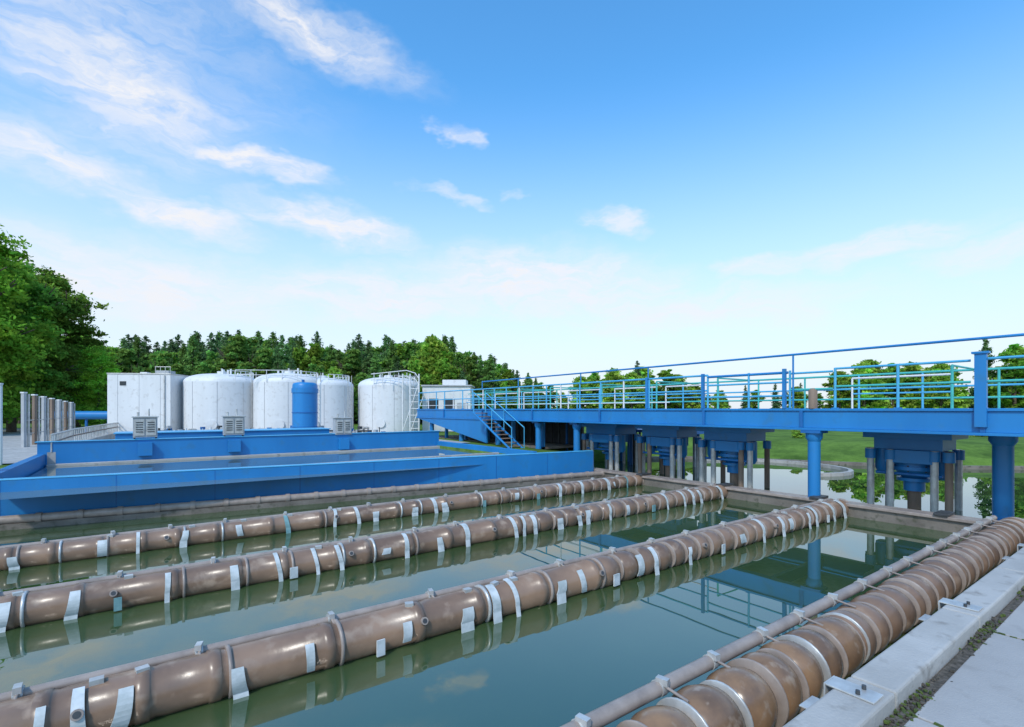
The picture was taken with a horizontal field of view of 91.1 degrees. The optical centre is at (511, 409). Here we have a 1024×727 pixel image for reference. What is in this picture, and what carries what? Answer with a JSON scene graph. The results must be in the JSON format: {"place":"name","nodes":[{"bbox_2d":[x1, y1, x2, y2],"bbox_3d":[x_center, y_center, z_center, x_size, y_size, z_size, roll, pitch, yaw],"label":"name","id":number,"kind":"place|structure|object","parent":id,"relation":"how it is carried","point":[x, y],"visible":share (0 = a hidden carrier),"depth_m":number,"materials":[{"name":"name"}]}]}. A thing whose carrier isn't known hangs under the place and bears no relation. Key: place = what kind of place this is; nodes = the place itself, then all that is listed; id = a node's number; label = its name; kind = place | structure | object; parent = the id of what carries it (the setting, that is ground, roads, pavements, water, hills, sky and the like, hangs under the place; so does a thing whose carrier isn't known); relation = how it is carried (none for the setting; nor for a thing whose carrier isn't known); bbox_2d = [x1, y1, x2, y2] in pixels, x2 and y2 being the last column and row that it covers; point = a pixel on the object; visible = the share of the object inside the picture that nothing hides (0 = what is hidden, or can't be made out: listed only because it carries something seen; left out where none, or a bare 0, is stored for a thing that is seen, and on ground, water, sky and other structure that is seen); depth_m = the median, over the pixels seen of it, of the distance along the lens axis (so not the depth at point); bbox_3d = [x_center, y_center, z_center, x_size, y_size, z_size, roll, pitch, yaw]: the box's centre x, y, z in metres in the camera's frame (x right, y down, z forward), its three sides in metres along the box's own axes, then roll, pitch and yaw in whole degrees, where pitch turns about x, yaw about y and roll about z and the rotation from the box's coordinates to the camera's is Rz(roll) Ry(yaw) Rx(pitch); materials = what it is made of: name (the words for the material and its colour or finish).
{"place":"outdoors","nodes":[
{"label":"outdoors","id":0,"kind":"place"},
{"bbox_2d":[3,427,469,463],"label":"concrete yard","id":1,"kind":"structure","parent":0,"point":[14,451],"depth_m":22.40,"materials":[{"name":"grey concrete"}]},
{"bbox_2d":[0,383,3,464],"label":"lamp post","id":2,"kind":"object","parent":1,"relation":"on","point":[1,423],"visible":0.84,"depth_m":15.29,"materials":[{"name":"grey metal"}]},
{"bbox_2d":[20,392,74,446],"bbox_3d":[-24.734,0.470,27.031,0.297,2.460,12.307,0,0,-34],"label":"post fence","id":3,"kind":"object","parent":1,"relation":"on","point":[68,415],"visible":0.91,"depth_m":25.27,"materials":[{"name":"metal"}]},
{"bbox_2d":[54,411,107,433],"bbox_3d":[-28.119,0.910,34.236,5.782,1.579,0.610,0,0,-5],"label":"blue pipeline","id":4,"kind":"object","parent":1,"relation":"on","point":[86,415],"visible":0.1,"depth_m":34.01,"materials":[{"name":"paint"}]},
{"bbox_2d":[47,422,117,463],"bbox_3d":[-21.351,1.286,26.194,0.704,1.029,24.938,0,0,-34],"label":"curved railing","id":5,"kind":"object","parent":1,"relation":"on","point":[71,434],"visible":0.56,"depth_m":21.40,"materials":[{"name":"metal"}]},
{"bbox_2d":[107,366,188,431],"bbox_3d":[-22.847,-0.480,31.973,3.600,4.280,3.105,0,0,-7],"label":"storage tank","id":6,"kind":"object","parent":1,"relation":"on","point":[159,393],"visible":0.82,"depth_m":30.55,"materials":[{"name":"metal"}]},
{"bbox_2d":[183,368,253,429],"bbox_3d":[-19.070,-0.510,33.000,4.460,4.340,4.460,0,0,-36],"label":"storage tank","id":7,"kind":"object","parent":1,"relation":"on","point":[210,399],"visible":0.75,"depth_m":31.13,"materials":[{"name":"metal"}]},
{"bbox_2d":[113,427,330,438],"bbox_3d":[-11.440,1.250,20.477,7.500,0.820,1.500,0,0,-36],"label":"blue channel","id":8,"kind":"object","parent":1,"relation":"on","point":[200,433],"visible":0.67,"depth_m":19.90,"materials":[{"name":"paint"}]},
{"bbox_2d":[158,425,385,432],"bbox_3d":[-14.880,1.310,30.001,14.515,0.699,0.881,0,0,0],"label":"pipe rack","id":9,"kind":"object","parent":1,"relation":"on","point":[169,428],"visible":0.15,"depth_m":29.98,"materials":[{"name":"metal"}]},
{"bbox_2d":[253,368,320,428],"bbox_3d":[-14.900,-0.540,33.500,4.400,4.400,4.400,0,0,-36],"label":"storage tank","id":10,"kind":"object","parent":1,"relation":"on","point":[272,401],"visible":0.64,"depth_m":31.52,"materials":[{"name":"metal"}]},
{"bbox_2d":[291,380,317,427],"bbox_3d":[-11.484,0.005,27.908,1.440,3.310,1.667,0,0,-36],"label":"blue pressure vessel","id":11,"kind":"object","parent":1,"relation":"on","point":[304,404],"visible":0.83,"depth_m":27.44,"materials":[{"name":"paint"}]},
{"bbox_2d":[314,373,353,432],"bbox_3d":[-13.222,-0.440,34.984,4.315,4.200,4.260,0,0,-36],"label":"storage tank","id":12,"kind":"object","parent":1,"relation":"on","point":[335,396],"visible":0.57,"depth_m":33.52,"materials":[{"name":"metal"}]},
{"bbox_2d":[358,373,417,432],"bbox_3d":[-9.032,-0.500,36.441,4.663,4.320,4.460,0,0,-36],"label":"storage tank","id":13,"kind":"object","parent":1,"relation":"on","point":[379,405],"visible":0.77,"depth_m":34.59,"materials":[{"name":"metal"}]},
{"bbox_2d":[0,459,1023,726],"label":"water","id":14,"kind":"structure","parent":0,"point":[554,663],"depth_m":6.33,"materials":[{"name":"green liquid"}]},
{"bbox_2d":[0,474,643,570],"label":"brown pipe","id":15,"kind":"object","parent":14,"relation":"in","point":[43,551],"visible":0.93,"depth_m":9.96,"materials":[{"name":"metal"}]},
{"bbox_2d":[0,483,727,632],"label":"brown pipe","id":16,"kind":"object","parent":14,"relation":"in","point":[71,600],"visible":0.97,"depth_m":7.44,"materials":[{"name":"metal"}]},
{"bbox_2d":[0,498,848,726],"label":"brown pipe","id":17,"kind":"object","parent":14,"relation":"in","point":[140,691],"visible":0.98,"depth_m":4.94,"materials":[{"name":"metal"}]},
{"bbox_2d":[581,423,639,471],"bbox_3d":[4.018,2.215,20.544,1.631,3.370,2.134,0,0,-36],"label":"vertical pump","id":18,"kind":"object","parent":14,"relation":"in","point":[610,440],"visible":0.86,"depth_m":20.03,"materials":[{"name":"blue paint"}]},
{"bbox_2d":[635,425,701,478],"bbox_3d":[5.759,2.215,18.470,1.568,3.370,2.055,0,0,-36],"label":"vertical pump","id":19,"kind":"object","parent":14,"relation":"in","point":[670,443],"visible":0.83,"depth_m":18.09,"materials":[{"name":"blue paint"}]},
{"bbox_2d":[696,427,774,487],"bbox_3d":[7.198,2.215,16.301,1.505,3.370,1.976,0,0,-36],"label":"vertical pump","id":20,"kind":"object","parent":14,"relation":"in","point":[737,449],"visible":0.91,"depth_m":15.95,"materials":[{"name":"blue paint"}]},
{"bbox_2d":[560,515,1023,726],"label":"ribbed pipe","id":21,"kind":"object","parent":14,"relation":"in","point":[777,681],"visible":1,"depth_m":4.49,"materials":[{"name":"brown metal"}]},
{"bbox_2d":[863,432,967,511],"bbox_3d":[10.160,2.215,12.704,1.442,3.370,1.897,0,0,-36],"label":"vertical pump","id":22,"kind":"object","parent":14,"relation":"in","point":[916,462],"visible":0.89,"depth_m":12.37,"materials":[{"name":"blue paint"}]},
{"bbox_2d":[0,421,1023,468],"bbox_3d":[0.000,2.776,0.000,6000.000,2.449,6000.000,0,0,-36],"label":"ground","id":23,"kind":"structure","parent":0,"point":[843,446],"depth_m":24.96,"materials":[{"name":"green plant"}]},
{"bbox_2d":[0,225,70,423],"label":"deciduous tree","id":24,"kind":"object","parent":23,"relation":"on","point":[19,341],"visible":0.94,"depth_m":33.76,"materials":[{"name":"green plant"}]},
{"bbox_2d":[0,256,78,431],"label":"deciduous tree","id":25,"kind":"object","parent":23,"relation":"on","point":[52,376],"visible":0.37,"depth_m":36.78,"materials":[{"name":"green plant"}]},
{"bbox_2d":[18,265,112,429],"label":"deciduous tree","id":26,"kind":"object","parent":23,"relation":"on","point":[81,306],"visible":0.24,"depth_m":40.16,"materials":[{"name":"green plant"}]},
{"bbox_2d":[63,335,112,426],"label":"deciduous tree","id":27,"kind":"object","parent":23,"relation":"on","point":[76,422],"visible":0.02,"depth_m":47.81,"materials":[{"name":"green plant"}]},
{"bbox_2d":[64,343,126,429],"bbox_3d":[-33.428,-1.724,40.346,4.883,7.252,4.632,0,0,-18],"label":"deciduous tree","id":28,"kind":"object","parent":23,"relation":"on","point":[97,364],"visible":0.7,"depth_m":39.78,"materials":[{"name":"green plant"}]},
{"bbox_2d":[0,430,536,478],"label":"settling tank","id":29,"kind":"object","parent":23,"relation":"on","point":[86,452],"visible":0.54,"depth_m":18.32,"materials":[{"name":"blue metal"}]},
{"bbox_2d":[131,409,158,455],"bbox_3d":[-12.606,0.780,17.256,0.760,1.600,0.540,0,0,-36],"label":"electrical cabinet","id":30,"kind":"object","parent":29,"relation":"on","point":[145,426],"visible":1,"depth_m":17.10,"materials":[{"name":"metal"}]},
{"bbox_2d":[221,409,245,451],"bbox_3d":[-10.432,0.780,18.824,0.760,1.600,0.540,0,0,-36],"label":"electrical cabinet","id":31,"kind":"object","parent":29,"relation":"on","point":[233,425],"visible":1,"depth_m":18.66,"materials":[{"name":"metal"}]},
{"bbox_2d":[0,447,478,499],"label":"tank water","id":32,"kind":"structure","parent":29,"relation":"in","point":[223,462],"depth_m":15.62,"materials":[{"name":"blue liquid"}]},
{"bbox_2d":[332,411,352,449],"bbox_3d":[-7.147,0.880,21.193,0.760,1.600,0.540,0,0,-36],"label":"electrical cabinet","id":33,"kind":"object","parent":29,"relation":"on","point":[342,425],"visible":0.98,"depth_m":21.03,"materials":[{"name":"metal"}]},
{"bbox_2d":[3,329,545,423],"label":"forest","id":34,"kind":"object","parent":23,"relation":"on","point":[432,360],"visible":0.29,"depth_m":60.20,"materials":[{"name":"green plant"}]},
{"bbox_2d":[0,450,592,515],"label":"basin wall","id":35,"kind":"structure","parent":23,"relation":"on","point":[483,467],"depth_m":13.27,"materials":[{"name":"blue paint"}]},
{"bbox_2d":[0,451,593,515],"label":"wall seams","id":36,"kind":"structure","parent":35,"relation":"attached to","point":[496,478],"depth_m":16.40,"materials":[{"name":"blue paint"}]},
{"bbox_2d":[0,471,604,530],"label":"edge pipe","id":37,"kind":"object","parent":23,"relation":"on","point":[49,519],"visible":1,"depth_m":12.63,"materials":[{"name":"metal"}]},
{"bbox_2d":[235,370,423,430],"bbox_3d":[-11.676,-0.510,32.849,11.567,4.339,1.349,0,0,-18],"label":"access gantry","id":38,"kind":"object","parent":23,"relation":"on","point":[410,404],"visible":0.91,"depth_m":33.98,"materials":[{"name":"white metal"}]},
{"bbox_2d":[421,380,474,431],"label":"plant house","id":39,"kind":"structure","parent":23,"relation":"on","point":[448,385],"depth_m":37.50,"materials":[{"name":"white metal"}]},
{"bbox_2d":[539,386,563,408],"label":"deciduous tree","id":40,"kind":"object","parent":23,"relation":"on","point":[552,399],"visible":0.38,"depth_m":65.57,"materials":[{"name":"green plant"}]},
{"bbox_2d":[439,420,703,469],"bbox_3d":[1.805,2.215,25.961,5.500,3.370,16.000,0,0,-36],"label":"equipment frame","id":41,"kind":"object","parent":23,"relation":"on","point":[555,435],"visible":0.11,"depth_m":24.45,"materials":[{"name":"metal"}]},
{"bbox_2d":[568,376,598,408],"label":"deciduous tree","id":42,"kind":"object","parent":23,"relation":"on","point":[587,406],"visible":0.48,"depth_m":61.64,"materials":[{"name":"green plant"}]},
{"bbox_2d":[578,372,604,408],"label":"deciduous tree","id":43,"kind":"object","parent":23,"relation":"on","point":[593,377],"visible":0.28,"depth_m":63.40,"materials":[{"name":"green plant"}]},
{"bbox_2d":[595,367,628,408],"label":"deciduous tree","id":44,"kind":"object","parent":23,"relation":"on","point":[612,375],"visible":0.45,"depth_m":60.83,"materials":[{"name":"green plant"}]},
{"bbox_2d":[619,372,650,408],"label":"deciduous tree","id":45,"kind":"object","parent":23,"relation":"on","point":[631,375],"visible":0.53,"depth_m":60.51,"materials":[{"name":"green plant"}]},
{"bbox_2d":[628,360,644,404],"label":"pine tree","id":46,"kind":"object","parent":23,"relation":"on","point":[637,370],"visible":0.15,"depth_m":61.86,"materials":[{"name":"green plant"}]},
{"bbox_2d":[629,366,659,404],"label":"deciduous tree","id":47,"kind":"object","parent":23,"relation":"on","point":[643,372],"visible":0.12,"depth_m":65.62,"materials":[{"name":"green plant"}]},
{"bbox_2d":[643,369,681,408],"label":"deciduous tree","id":48,"kind":"object","parent":23,"relation":"on","point":[664,373],"visible":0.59,"depth_m":61.56,"materials":[{"name":"green plant"}]},
{"bbox_2d":[663,373,693,408],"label":"deciduous tree","id":49,"kind":"object","parent":23,"relation":"on","point":[685,389],"visible":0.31,"depth_m":63.44,"materials":[{"name":"green plant"}]},
{"bbox_2d":[679,384,706,408],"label":"deciduous tree","id":50,"kind":"object","parent":23,"relation":"on","point":[696,405],"visible":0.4,"depth_m":62.60,"materials":[{"name":"green plant"}]},
{"bbox_2d":[709,394,728,408],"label":"deciduous tree","id":51,"kind":"object","parent":23,"relation":"on","point":[723,405],"visible":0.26,"depth_m":71.61,"materials":[{"name":"green plant"}]},
{"bbox_2d":[416,333,1023,520],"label":"service bridge","id":52,"kind":"structure","parent":23,"relation":"on","point":[1002,429],"depth_m":12.98,"materials":[{"name":"blue paint"}]},
{"bbox_2d":[743,390,765,408],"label":"deciduous tree","id":53,"kind":"object","parent":23,"relation":"on","point":[753,404],"visible":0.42,"depth_m":65.47,"materials":[{"name":"green plant"}]},
{"bbox_2d":[548,383,1001,408],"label":"distant treeline","id":54,"kind":"object","parent":23,"relation":"on","point":[776,404],"visible":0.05,"depth_m":146.59,"materials":[{"name":"green plant"}]},
{"bbox_2d":[707,459,853,476],"bbox_3d":[11.672,2.735,21.986,3.328,0.730,6.484,0,0,-23],"label":"curved weir","id":55,"kind":"object","parent":23,"relation":"on","point":[848,471],"visible":0.24,"depth_m":20.99,"materials":[{"name":"concrete"}]},
{"bbox_2d":[594,468,997,534],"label":"concrete beam","id":56,"kind":"structure","parent":23,"relation":"on","point":[945,520],"depth_m":11.64,"materials":[{"name":"concrete"}]},
{"bbox_2d":[787,386,807,408],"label":"deciduous tree","id":57,"kind":"object","parent":23,"relation":"on","point":[798,395],"visible":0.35,"depth_m":59.52,"materials":[{"name":"green plant"}]},
{"bbox_2d":[790,430,804,437],"bbox_3d":[17.047,1.641,29.977,1.120,0.952,1.150,0,0,-9],"label":"shrub","id":58,"kind":"object","parent":23,"relation":"on","point":[797,434],"visible":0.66,"depth_m":29.86,"materials":[{"name":"green plant"}]},
{"bbox_2d":[645,456,1023,469],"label":"pond coping","id":59,"kind":"object","parent":23,"relation":"on","point":[865,464],"visible":0.14,"depth_m":22.36,"materials":[{"name":"concrete"}]},
{"bbox_2d":[822,371,862,407],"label":"deciduous tree","id":60,"kind":"object","parent":23,"relation":"on","point":[844,393],"visible":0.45,"depth_m":55.63,"materials":[{"name":"green plant"}]},
{"bbox_2d":[841,363,889,407],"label":"deciduous tree","id":61,"kind":"object","parent":23,"relation":"on","point":[879,403],"visible":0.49,"depth_m":54.44,"materials":[{"name":"green plant"}]},
{"bbox_2d":[851,359,893,407],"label":"deciduous tree","id":62,"kind":"object","parent":23,"relation":"on","point":[872,362],"visible":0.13,"depth_m":56.19,"materials":[{"name":"green plant"}]},
{"bbox_2d":[877,363,920,407],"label":"deciduous tree","id":63,"kind":"object","parent":23,"relation":"on","point":[891,369],"visible":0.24,"depth_m":55.43,"materials":[{"name":"green plant"}]},
{"bbox_2d":[783,547,1023,726],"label":"kerb","id":64,"kind":"structure","parent":23,"relation":"on","point":[902,669],"depth_m":3.80,"materials":[{"name":"concrete"}]},
{"bbox_2d":[799,676,883,708],"bbox_3d":[2.199,1.935,3.361,0.200,0.250,0.440,0,0,-36],"label":"pipe bracket","id":65,"kind":"object","parent":64,"relation":"on","point":[863,692],"visible":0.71,"depth_m":3.31,"materials":[{"name":"metal"}]},
{"bbox_2d":[918,598,982,620],"bbox_3d":[4.186,1.935,4.795,0.200,0.250,0.440,0,0,-36],"label":"pipe bracket","id":66,"kind":"object","parent":64,"relation":"on","point":[942,602],"visible":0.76,"depth_m":4.75,"materials":[{"name":"metal"}]},
{"bbox_2d":[1002,543,1023,559],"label":"pipe bracket","id":67,"kind":"object","parent":64,"relation":"on","point":[1019,545],"visible":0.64,"depth_m":6.83,"materials":[{"name":"metal"}]},
{"bbox_2d":[891,361,936,407],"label":"deciduous tree","id":68,"kind":"object","parent":23,"relation":"on","point":[911,403],"visible":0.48,"depth_m":54.74,"materials":[{"name":"green plant"}]},
{"bbox_2d":[922,366,945,401],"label":"deciduous tree","id":69,"kind":"object","parent":23,"relation":"on","point":[927,368],"visible":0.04,"depth_m":59.68,"materials":[{"name":"green plant"}]},
{"bbox_2d":[924,363,973,407],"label":"deciduous tree","id":70,"kind":"object","parent":23,"relation":"on","point":[942,403],"visible":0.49,"depth_m":54.11,"materials":[{"name":"green plant"}]},
{"bbox_2d":[964,339,1009,407],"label":"pine tree","id":71,"kind":"object","parent":23,"relation":"on","point":[986,345],"visible":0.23,"depth_m":53.73,"materials":[{"name":"green plant"}]},
{"bbox_2d":[988,343,1023,407],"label":"deciduous tree","id":72,"kind":"object","parent":23,"relation":"on","point":[1014,350],"visible":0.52,"depth_m":51.66,"materials":[{"name":"green plant"}]},
{"bbox_2d":[994,347,1023,400],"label":"deciduous tree","id":73,"kind":"object","parent":23,"relation":"on","point":[1019,399],"visible":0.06,"depth_m":52.81,"materials":[{"name":"green plant"}]},
{"bbox_2d":[0,0,1023,408],"label":"sky","id":74,"kind":"structure","parent":0,"point":[543,187],"materials":[{"name":"blue"}]},
{"bbox_2d":[904,601,1023,726],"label":"paving","id":75,"kind":"structure","parent":0,"point":[985,688],"depth_m":3.50,"materials":[{"name":"concrete"}]},
{"bbox_2d":[879,586,1023,726],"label":"moss","id":76,"kind":"object","parent":75,"relation":"on","point":[919,696],"visible":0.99,"depth_m":3.43,"materials":[{"name":"green plant"}]}
]}

